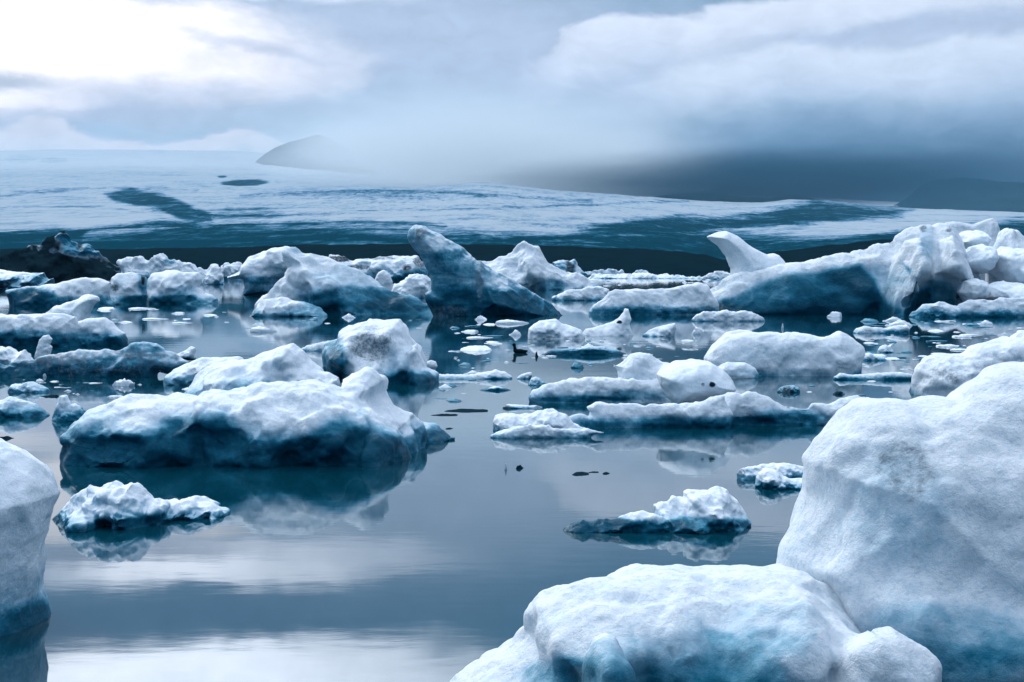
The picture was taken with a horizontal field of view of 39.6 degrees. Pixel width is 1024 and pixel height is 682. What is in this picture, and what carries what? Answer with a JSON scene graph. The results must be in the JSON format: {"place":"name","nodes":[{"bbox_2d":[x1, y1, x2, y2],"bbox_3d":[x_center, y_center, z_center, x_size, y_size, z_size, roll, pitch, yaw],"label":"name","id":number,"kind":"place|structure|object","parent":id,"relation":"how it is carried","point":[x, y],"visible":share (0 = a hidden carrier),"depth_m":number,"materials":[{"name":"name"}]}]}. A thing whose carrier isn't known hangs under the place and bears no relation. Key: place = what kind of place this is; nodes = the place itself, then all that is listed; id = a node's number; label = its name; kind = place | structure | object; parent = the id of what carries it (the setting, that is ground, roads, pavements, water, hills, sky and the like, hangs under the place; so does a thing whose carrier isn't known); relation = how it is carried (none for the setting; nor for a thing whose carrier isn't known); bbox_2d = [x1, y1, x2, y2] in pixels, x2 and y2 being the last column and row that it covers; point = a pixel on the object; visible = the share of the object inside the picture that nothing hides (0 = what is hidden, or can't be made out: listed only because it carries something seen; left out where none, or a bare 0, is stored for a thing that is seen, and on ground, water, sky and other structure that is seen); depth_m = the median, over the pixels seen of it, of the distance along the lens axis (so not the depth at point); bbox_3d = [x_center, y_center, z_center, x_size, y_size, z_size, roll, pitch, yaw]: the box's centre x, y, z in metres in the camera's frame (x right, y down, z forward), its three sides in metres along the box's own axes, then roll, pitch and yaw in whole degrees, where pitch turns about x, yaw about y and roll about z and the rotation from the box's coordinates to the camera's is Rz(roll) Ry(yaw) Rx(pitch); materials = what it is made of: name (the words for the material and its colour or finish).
{"place":"outdoors","nodes":[
{"label":"outdoors","id":0,"kind":"place"},
{"bbox_2d":[255,135,374,172],"bbox_3d":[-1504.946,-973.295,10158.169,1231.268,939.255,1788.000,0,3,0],"label":"rocky peak","id":1,"kind":"structure","parent":0,"point":[318,152],"depth_m":9573.06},
{"bbox_2d":[0,239,892,273],"bbox_3d":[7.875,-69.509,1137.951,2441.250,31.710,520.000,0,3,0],"label":"moraine shore","id":2,"kind":"structure","parent":0,"point":[632,260],"depth_m":1134.10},
{"bbox_2d":[0,149,898,206],"bbox_3d":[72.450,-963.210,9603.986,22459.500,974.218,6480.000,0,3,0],"label":"ice cap","id":3,"kind":"object","parent":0,"point":[237,168],"visible":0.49,"depth_m":8795.42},
{"bbox_2d":[0,274,1023,681],"bbox_3d":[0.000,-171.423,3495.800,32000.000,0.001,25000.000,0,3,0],"label":"water","id":4,"kind":"structure","parent":0,"point":[448,560],"depth_m":15.15,"materials":[{"name":"teal liquid"}]},
{"bbox_2d":[0,346,33,363],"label":"iceberg","id":5,"kind":"object","parent":4,"relation":"on","point":[8,354],"visible":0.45,"depth_m":39.44,"materials":[{"name":"ice"}]},
{"bbox_2d":[0,396,49,417],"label":"ice floe","id":6,"kind":"object","parent":4,"relation":"on","point":[10,406],"visible":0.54,"depth_m":25.23,"materials":[{"name":"ice"}]},
{"bbox_2d":[0,269,54,288],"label":"iceberg","id":7,"kind":"object","parent":4,"relation":"on","point":[11,280],"visible":0.51,"depth_m":202.25,"materials":[{"name":"ice"}]},
{"bbox_2d":[8,381,50,392],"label":"ice floe","id":8,"kind":"object","parent":4,"relation":"on","point":[30,387],"visible":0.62,"depth_m":30.31,"materials":[{"name":"ice"}]},
{"bbox_2d":[0,438,59,635],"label":"iceberg","id":9,"kind":"object","parent":4,"relation":"on","point":[29,492],"visible":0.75,"depth_m":10.28,"materials":[{"name":"ice"}]},
{"bbox_2d":[35,335,51,356],"bbox_3d":[-14.042,0.248,42.647,0.537,0.886,0.376,0,3,0],"label":"ice chunk","id":10,"kind":"object","parent":4,"relation":"on","point":[44,347],"visible":0.73,"depth_m":42.50,"materials":[{"name":"ice"}]},
{"bbox_2d":[41,395,58,396],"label":"ice fragment","id":11,"kind":"object","parent":4,"relation":"on","point":[50,396],"visible":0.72,"depth_m":29.21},
{"bbox_2d":[0,230,120,281],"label":"iceberg","id":12,"kind":"object","parent":4,"relation":"on","point":[61,256],"visible":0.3,"depth_m":311.10,"materials":[{"name":"ice"}]},
{"bbox_2d":[0,294,127,346],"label":"iceberg","id":13,"kind":"object","parent":4,"relation":"on","point":[70,324],"visible":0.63,"depth_m":48.58,"materials":[{"name":"ice"}]},
{"bbox_2d":[52,395,85,421],"bbox_3d":[-7.658,1.318,24.671,0.644,0.770,0.469,0,3,0],"label":"ice chunk","id":14,"kind":"object","parent":4,"relation":"on","point":[65,410],"visible":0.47,"depth_m":24.54,"materials":[{"name":"ice"}]},
{"bbox_2d":[0,342,188,376],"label":"iceberg","id":15,"kind":"object","parent":4,"relation":"on","point":[142,359],"visible":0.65,"depth_m":34.67,"materials":[{"name":"ice"}]},
{"bbox_2d":[5,270,218,305],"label":"iceberg","id":16,"kind":"object","parent":4,"relation":"on","point":[163,287],"visible":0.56,"depth_m":107.73,"materials":[{"name":"ice"}]},
{"bbox_2d":[108,395,122,397],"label":"ice fragment","id":17,"kind":"object","parent":4,"relation":"on","point":[115,396],"visible":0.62,"depth_m":29.08,"materials":[{"name":"ice"}]},
{"bbox_2d":[112,378,134,385],"bbox_3d":[-8.767,1.051,32.160,0.512,0.422,0.506,0,3,0],"label":"ice fragment","id":18,"kind":"object","parent":4,"relation":"on","point":[124,382],"visible":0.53,"depth_m":32.02,"materials":[{"name":"ice"}]},
{"bbox_2d":[52,480,230,531],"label":"iceberg","id":19,"kind":"object","parent":4,"relation":"on","point":[116,504],"visible":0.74,"depth_m":14.51,"materials":[{"name":"ice"}]},
{"bbox_2d":[128,307,155,308],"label":"ice fragment","id":20,"kind":"object","parent":4,"relation":"on","point":[141,308],"visible":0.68,"depth_m":95.57,"materials":[{"name":"ice"}]},
{"bbox_2d":[143,318,164,319],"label":"ice fragment","id":21,"kind":"object","parent":4,"relation":"on","point":[152,318],"visible":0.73,"depth_m":75.16,"materials":[{"name":"ice"}]},
{"bbox_2d":[116,253,223,284],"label":"iceberg","id":22,"kind":"object","parent":4,"relation":"on","point":[212,274],"visible":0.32,"depth_m":257.92,"materials":[{"name":"ice"}]},
{"bbox_2d":[178,346,195,360],"bbox_3d":[-9.419,0.519,40.782,0.723,0.742,0.517,0,3,0],"label":"ice chunk","id":23,"kind":"object","parent":4,"relation":"on","point":[189,354],"visible":0.53,"depth_m":40.63,"materials":[{"name":"ice"}]},
{"bbox_2d":[220,262,242,279],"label":"ice chunk","id":24,"kind":"object","parent":4,"relation":"on","point":[228,269],"visible":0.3,"depth_m":385.82,"materials":[{"name":"ice"}]},
{"bbox_2d":[163,343,340,395],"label":"iceberg","id":25,"kind":"object","parent":4,"relation":"on","point":[290,362],"visible":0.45,"depth_m":28.98,"materials":[{"name":"ice"}]},
{"bbox_2d":[59,367,454,467],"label":"iceberg","id":26,"kind":"object","parent":4,"relation":"on","point":[360,418],"visible":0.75,"depth_m":19.00,"materials":[{"name":"ice"}]},
{"bbox_2d":[227,246,289,294],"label":"iceberg","id":27,"kind":"object","parent":4,"relation":"on","point":[262,273],"visible":0.62,"depth_m":149.35,"materials":[{"name":"ice"}]},
{"bbox_2d":[250,326,276,331],"bbox_3d":[-10.506,-0.385,60.090,0.629,0.479,1.158,2,4,41],"label":"ice fragment","id":28,"kind":"object","parent":4,"relation":"on","point":[259,329],"visible":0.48,"depth_m":59.79,"materials":[{"name":"ice"}]},
{"bbox_2d":[301,342,323,350],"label":"ice floe","id":29,"kind":"object","parent":4,"relation":"on","point":[316,347],"visible":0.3,"depth_m":45.84,"materials":[{"name":"ice"}]},
{"bbox_2d":[250,247,431,316],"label":"iceberg","id":30,"kind":"object","parent":4,"relation":"on","point":[310,285],"visible":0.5,"depth_m":84.84,"materials":[{"name":"ice"}]},
{"bbox_2d":[342,313,355,317],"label":"ice fragment","id":31,"kind":"object","parent":4,"relation":"on","point":[348,315],"visible":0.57,"depth_m":77.67,"materials":[{"name":"ice"}]},
{"bbox_2d":[329,254,428,280],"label":"iceberg","id":32,"kind":"object","parent":4,"relation":"on","point":[398,268],"visible":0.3,"depth_m":331.54,"materials":[{"name":"ice"}]},
{"bbox_2d":[322,318,438,384],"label":"iceberg","id":33,"kind":"object","parent":4,"relation":"on","point":[391,350],"visible":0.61,"depth_m":32.93,"materials":[{"name":"ice"}]},
{"bbox_2d":[375,270,392,290],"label":"ice chunk","id":34,"kind":"object","parent":4,"relation":"on","point":[383,278],"visible":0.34,"depth_m":154.31,"materials":[{"name":"ice"}]},
{"bbox_2d":[391,273,430,297],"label":"iceberg","id":35,"kind":"object","parent":4,"relation":"on","point":[417,285],"visible":0.41,"depth_m":132.35,"materials":[{"name":"ice"}]},
{"bbox_2d":[427,360,436,369],"bbox_3d":[-2.110,0.681,37.111,0.327,0.366,0.240,0,3,0],"label":"ice chunk","id":36,"kind":"object","parent":4,"relation":"on","point":[432,364],"visible":0.55,"depth_m":37.03,"materials":[{"name":"ice"}]},
{"bbox_2d":[431,414,456,415],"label":"ice fragment","id":37,"kind":"object","parent":4,"relation":"on","point":[445,415],"visible":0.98,"depth_m":25.45,"materials":[{"name":"ice"}]},
{"bbox_2d":[439,384,451,387],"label":"ice fragment","id":38,"kind":"object","parent":4,"relation":"on","point":[445,386],"visible":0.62,"depth_m":31.36,"materials":[{"name":"ice"}]},
{"bbox_2d":[446,398,462,401],"bbox_3d":[-1.194,1.196,28.327,0.366,0.112,0.453,-1,3,-18],"label":"ice fragment","id":39,"kind":"object","parent":4,"relation":"on","point":[453,400],"visible":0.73,"depth_m":28.20,"materials":[{"name":"ice"}]},
{"bbox_2d":[459,362,470,365],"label":"ice fragment","id":40,"kind":"object","parent":4,"relation":"on","point":[465,364],"visible":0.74,"depth_m":38.84,"materials":[{"name":"ice"}]},
{"bbox_2d":[445,409,487,412],"bbox_3d":[-0.814,1.294,26.364,0.898,0.055,0.816,0,3,0],"label":"ice fragment","id":41,"kind":"object","parent":4,"relation":"on","point":[468,410],"visible":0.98,"depth_m":26.25,"materials":[{"name":"ice"}]},
{"bbox_2d":[461,330,478,331],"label":"ice fragment","id":42,"kind":"object","parent":4,"relation":"on","point":[470,331],"visible":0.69,"depth_m":59.96,"materials":[{"name":"ice"}]},
{"bbox_2d":[464,370,477,374],"bbox_3d":[-0.984,0.852,35.582,0.393,0.243,0.404,-2,3,-35],"label":"ice fragment","id":43,"kind":"object","parent":4,"relation":"on","point":[472,372],"visible":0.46,"depth_m":35.50,"materials":[{"name":"ice"}]},
{"bbox_2d":[439,369,511,378],"bbox_3d":[-0.982,0.875,34.212,1.985,0.387,0.470,0,3,0],"label":"ice floe","id":44,"kind":"object","parent":4,"relation":"on","point":[495,374],"visible":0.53,"depth_m":34.06,"materials":[{"name":"ice"}]},
{"bbox_2d":[460,345,491,350],"bbox_3d":[-1.130,0.302,46.258,1.062,0.314,1.230,-3,4,-44],"label":"ice fragment","id":45,"kind":"object","parent":4,"relation":"on","point":[477,348],"visible":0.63,"depth_m":46.12,"materials":[{"name":"ice"}]},
{"bbox_2d":[466,336,492,337],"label":"ice fragment","id":46,"kind":"object","parent":4,"relation":"on","point":[478,337],"visible":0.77,"depth_m":54.60,"materials":[{"name":"ice"}]},
{"bbox_2d":[475,315,486,319],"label":"ice fragment","id":47,"kind":"object","parent":4,"relation":"on","point":[480,317],"visible":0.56,"depth_m":74.46,"materials":[{"name":"ice"}]},
{"bbox_2d":[407,225,560,316],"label":"iceberg","id":48,"kind":"object","parent":4,"relation":"on","point":[464,282],"visible":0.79,"depth_m":79.93,"materials":[{"name":"ice"}]},
{"bbox_2d":[482,335,502,336],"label":"ice fragment","id":49,"kind":"object","parent":4,"relation":"on","point":[493,336],"visible":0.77,"depth_m":55.47,"materials":[{"name":"ice"}]},
{"bbox_2d":[480,386,509,390],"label":"ice floe","id":50,"kind":"object","parent":4,"relation":"on","point":[495,388],"visible":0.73,"depth_m":30.77,"materials":[{"name":"ice"}]},
{"bbox_2d":[495,319,527,323],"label":"ice fragment","id":51,"kind":"object","parent":4,"relation":"on","point":[507,321],"visible":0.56,"depth_m":69.16,"materials":[{"name":"ice"}]},
{"bbox_2d":[509,330,520,334],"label":"ice fragment","id":52,"kind":"object","parent":4,"relation":"on","point":[516,332],"visible":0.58,"depth_m":57.01,"materials":[{"name":"ice"}]},
{"bbox_2d":[512,343,527,352],"bbox_3d":[0.231,0.242,44.794,0.538,0.346,0.201,0,3,0],"label":"duck","id":53,"kind":"object","parent":4,"relation":"on","point":[515,350],"visible":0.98,"depth_m":44.74},
{"bbox_2d":[503,404,542,408],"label":"ice floe","id":54,"kind":"object","parent":4,"relation":"on","point":[511,406],"visible":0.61,"depth_m":26.78,"materials":[{"name":"ice"}]},
{"bbox_2d":[517,372,532,378],"bbox_3d":[0.305,0.885,34.151,0.385,0.283,0.267,0,3,0],"label":"ice chunk","id":55,"kind":"object","parent":4,"relation":"on","point":[528,375],"visible":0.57,"depth_m":34.06,"materials":[{"name":"ice"}]},
{"bbox_2d":[528,377,546,385],"bbox_3d":[0.605,0.977,32.266,0.482,0.340,0.356,0,3,0],"label":"ice chunk","id":56,"kind":"object","parent":4,"relation":"on","point":[534,381],"visible":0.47,"depth_m":32.16,"materials":[{"name":"ice"}]},
{"bbox_2d":[482,241,601,289],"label":"iceberg","id":57,"kind":"object","parent":4,"relation":"on","point":[525,264],"visible":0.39,"depth_m":187.02,"materials":[{"name":"ice"}]},
{"bbox_2d":[490,408,603,438],"bbox_3d":[0.543,1.401,22.704,1.774,0.583,1.448,0,3,0],"label":"ice floe","id":58,"kind":"object","parent":4,"relation":"on","point":[549,423],"visible":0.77,"depth_m":22.61,"materials":[{"name":"ice"}]},
{"bbox_2d":[528,319,584,338],"bbox_3d":[1.703,-0.192,54.399,2.196,1.323,1.590,0,3,0],"label":"ice floe","id":59,"kind":"object","parent":4,"relation":"on","point":[550,329],"visible":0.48,"depth_m":53.86,"materials":[{"name":"ice"}]},
{"bbox_2d":[552,259,588,277],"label":"iceberg","id":60,"kind":"object","parent":4,"relation":"on","point":[571,266],"visible":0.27,"depth_m":464.80,"materials":[{"name":"ice"}]},
{"bbox_2d":[570,362,583,367],"bbox_3d":[1.710,0.722,37.979,0.476,0.317,0.434,0,3,0],"label":"ice fragment","id":61,"kind":"object","parent":4,"relation":"on","point":[577,365],"visible":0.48,"depth_m":37.85,"materials":[{"name":"ice"}]},
{"bbox_2d":[552,286,608,300],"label":"ice floe","id":62,"kind":"object","parent":4,"relation":"on","point":[595,293],"visible":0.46,"depth_m":121.90,"materials":[{"name":"ice"}]},
{"bbox_2d":[572,472,588,475],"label":"ice fragment","id":63,"kind":"object","parent":4,"relation":"on","point":[580,473],"visible":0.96,"depth_m":18.11,"materials":[{"name":"ice"}]},
{"bbox_2d":[541,346,625,354],"bbox_3d":[2.215,0.383,43.878,2.627,0.476,0.593,0,3,0],"label":"ice floe","id":64,"kind":"object","parent":4,"relation":"on","point":[595,350],"visible":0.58,"depth_m":43.71,"materials":[{"name":"ice"}]},
{"bbox_2d":[528,352,669,402],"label":"iceberg","id":65,"kind":"object","parent":4,"relation":"on","point":[636,381],"visible":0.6,"depth_m":27.92,"materials":[{"name":"ice"}]},
{"bbox_2d":[585,269,625,276],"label":"ice chunk","id":66,"kind":"object","parent":4,"relation":"on","point":[607,271],"visible":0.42,"depth_m":544.93,"materials":[{"name":"ice"}]},
{"bbox_2d":[583,308,633,335],"bbox_3d":[3.842,-0.358,56.866,2.100,1.887,1.150,0,3,0],"label":"ice floe","id":67,"kind":"object","parent":4,"relation":"on","point":[620,326],"visible":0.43,"depth_m":56.63,"materials":[{"name":"ice"}]},
{"bbox_2d":[635,270,647,272],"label":"ice chunk","id":68,"kind":"object","parent":4,"relation":"on","point":[640,271],"visible":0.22,"depth_m":544.84,"materials":[{"name":"ice"}]},
{"bbox_2d":[588,272,702,278],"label":"ice floe","id":69,"kind":"object","parent":4,"relation":"on","point":[642,275],"visible":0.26,"depth_m":442.47,"materials":[{"name":"ice"}]},
{"bbox_2d":[588,282,718,314],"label":"iceberg","id":70,"kind":"object","parent":4,"relation":"on","point":[695,298],"visible":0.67,"depth_m":82.70,"materials":[{"name":"ice"}]},
{"bbox_2d":[563,486,751,533],"bbox_3d":[1.497,1.804,14.399,1.953,0.628,1.077,-1,3,-26],"label":"ice floe","id":71,"kind":"object","parent":4,"relation":"on","point":[716,508],"visible":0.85,"depth_m":14.19,"materials":[{"name":"ice"}]},
{"bbox_2d":[643,323,676,336],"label":"ice floe","id":72,"kind":"object","parent":4,"relation":"on","point":[668,330],"visible":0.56,"depth_m":55.87,"materials":[{"name":"ice"}]},
{"bbox_2d":[450,563,941,681],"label":"iceberg","id":73,"kind":"object","parent":4,"relation":"on","point":[638,622],"visible":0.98,"depth_m":8.08,"materials":[{"name":"ice"}]},
{"bbox_2d":[692,327,700,333],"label":"ice fragment","id":74,"kind":"object","parent":4,"relation":"on","point":[696,330],"visible":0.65,"depth_m":57.70,"materials":[{"name":"ice"}]},
{"bbox_2d":[702,271,729,278],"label":"ice floe","id":75,"kind":"object","parent":4,"relation":"on","point":[719,275],"visible":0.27,"depth_m":402.61,"materials":[{"name":"ice"}]},
{"bbox_2d":[569,359,868,428],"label":"iceberg","id":76,"kind":"object","parent":4,"relation":"on","point":[700,393],"visible":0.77,"depth_m":23.86,"materials":[{"name":"ice"}]},
{"bbox_2d":[692,310,764,320],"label":"ice floe","id":77,"kind":"object","parent":4,"relation":"on","point":[726,315],"visible":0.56,"depth_m":72.35,"materials":[{"name":"ice"}]},
{"bbox_2d":[737,463,803,489],"bbox_3d":[3.285,1.685,17.423,0.948,0.347,1.188,0,3,0],"label":"ice floe","id":78,"kind":"object","parent":4,"relation":"on","point":[780,476],"visible":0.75,"depth_m":17.11,"materials":[{"name":"ice"}]},
{"bbox_2d":[704,330,864,377],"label":"iceberg","id":79,"kind":"object","parent":4,"relation":"on","point":[741,354],"visible":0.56,"depth_m":35.03,"materials":[{"name":"ice"}]},
{"bbox_2d":[777,385,799,392],"bbox_3d":[5.906,1.075,30.378,0.499,0.260,0.347,0,3,0],"label":"ice chunk","id":80,"kind":"object","parent":4,"relation":"on","point":[789,389],"visible":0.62,"depth_m":30.26,"materials":[{"name":"ice"}]},
{"bbox_2d":[827,311,841,316],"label":"ice fragment","id":81,"kind":"object","parent":4,"relation":"on","point":[835,314],"visible":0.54,"depth_m":78.97,"materials":[{"name":"ice"}]},
{"bbox_2d":[833,391,844,394],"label":"ice chunk","id":82,"kind":"object","parent":4,"relation":"on","point":[838,393],"visible":0.77,"depth_m":29.77,"materials":[{"name":"ice"}]},
{"bbox_2d":[707,218,1023,315],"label":"iceberg","id":83,"kind":"object","parent":4,"relation":"on","point":[906,271],"visible":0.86,"depth_m":83.17,"materials":[{"name":"ice"}]},
{"bbox_2d":[861,318,878,321],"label":"ice fragment","id":84,"kind":"object","parent":4,"relation":"on","point":[868,320],"visible":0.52,"depth_m":71.62,"materials":[{"name":"ice"}]},
{"bbox_2d":[833,372,911,379],"bbox_3d":[8.634,0.898,33.914,1.929,0.321,0.361,0,3,0],"label":"ice floe","id":85,"kind":"object","parent":4,"relation":"on","point":[886,376],"visible":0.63,"depth_m":33.80,"materials":[{"name":"ice"}]},
{"bbox_2d":[863,353,885,360],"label":"ice floe","id":86,"kind":"object","parent":4,"relation":"on","point":[870,357],"visible":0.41,"depth_m":40.98,"materials":[{"name":"ice"}]},
{"bbox_2d":[853,324,909,332],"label":"ice floe","id":87,"kind":"object","parent":4,"relation":"on","point":[905,328],"visible":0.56,"depth_m":58.63,"materials":[{"name":"ice"}]},
{"bbox_2d":[877,343,893,352],"bbox_3d":[11.842,0.328,45.083,0.564,0.516,0.431,0,3,0],"label":"ice chunk","id":88,"kind":"object","parent":4,"relation":"on","point":[884,348],"visible":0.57,"depth_m":44.97,"materials":[{"name":"ice"}]},
{"bbox_2d":[883,317,900,320],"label":"ice fragment","id":89,"kind":"object","parent":4,"relation":"on","point":[893,319],"visible":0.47,"depth_m":72.48,"materials":[{"name":"ice"}]},
{"bbox_2d":[885,320,911,325],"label":"ice fragment","id":90,"kind":"object","parent":4,"relation":"on","point":[900,322],"visible":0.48,"depth_m":66.42,"materials":[{"name":"ice"}]},
{"bbox_2d":[776,361,1023,681],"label":"iceberg","id":91,"kind":"object","parent":4,"relation":"on","point":[907,518],"visible":0.73,"depth_m":8.45,"materials":[{"name":"ice"}]},
{"bbox_2d":[926,340,947,341],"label":"ice fragment","id":92,"kind":"object","parent":4,"relation":"on","point":[936,341],"visible":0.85,"depth_m":51.57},
{"bbox_2d":[936,320,955,321],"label":"ice fragment","id":93,"kind":"object","parent":4,"relation":"on","point":[945,321],"visible":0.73,"depth_m":71.98,"materials":[{"name":"ice"}]},
{"bbox_2d":[936,344,959,346],"bbox_3d":[14.825,0.217,48.437,0.756,0.220,0.728,0,3,2],"label":"ice fragment","id":94,"kind":"object","parent":4,"relation":"on","point":[947,345],"visible":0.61,"depth_m":48.25,"materials":[{"name":"ice"}]},
{"bbox_2d":[950,348,965,350],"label":"ice fragment","id":95,"kind":"object","parent":4,"relation":"on","point":[959,349],"visible":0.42,"depth_m":46.08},
{"bbox_2d":[908,297,1023,317],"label":"ice floe","id":96,"kind":"object","parent":4,"relation":"on","point":[1005,307],"visible":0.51,"depth_m":78.54,"materials":[{"name":"ice"}]},
{"bbox_2d":[909,330,1023,396],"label":"iceberg","id":97,"kind":"object","parent":4,"relation":"on","point":[942,374],"visible":0.34,"depth_m":29.31,"materials":[{"name":"ice"}]},
{"bbox_2d":[959,334,978,335],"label":"ice fragment","id":98,"kind":"object","parent":4,"relation":"on","point":[968,334],"visible":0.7,"depth_m":56.55,"materials":[{"name":"ice"}]},
{"bbox_2d":[964,323,979,325],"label":"ice fragment","id":99,"kind":"object","parent":4,"relation":"on","point":[970,324],"visible":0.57,"depth_m":66.74,"materials":[{"name":"ice"}]},
{"bbox_2d":[977,320,991,323],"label":"ice fragment","id":100,"kind":"object","parent":4,"relation":"on","point":[985,322],"visible":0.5,"depth_m":68.42,"materials":[{"name":"ice"}]},
{"bbox_2d":[0,182,1023,259],"bbox_3d":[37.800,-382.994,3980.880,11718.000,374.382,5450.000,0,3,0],"label":"glacier","id":101,"kind":"object","parent":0,"point":[124,215],"visible":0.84,"depth_m":2951.62,"materials":[{"name":"ice"}]},
{"bbox_2d":[0,0,1023,201],"label":"sky","id":102,"kind":"structure","parent":0,"point":[868,100],"materials":[{"name":"grey"}]},
{"bbox_2d":[652,193,929,208],"bbox_3d":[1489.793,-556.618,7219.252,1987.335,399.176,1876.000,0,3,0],"label":"dark ridge","id":103,"kind":"structure","parent":0,"point":[707,197],"depth_m":7095.72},
{"bbox_2d":[894,178,1023,211],"bbox_3d":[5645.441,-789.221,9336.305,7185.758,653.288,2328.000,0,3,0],"label":"dark mountain","id":104,"kind":"structure","parent":0,"point":[975,194],"depth_m":8786.69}
]}

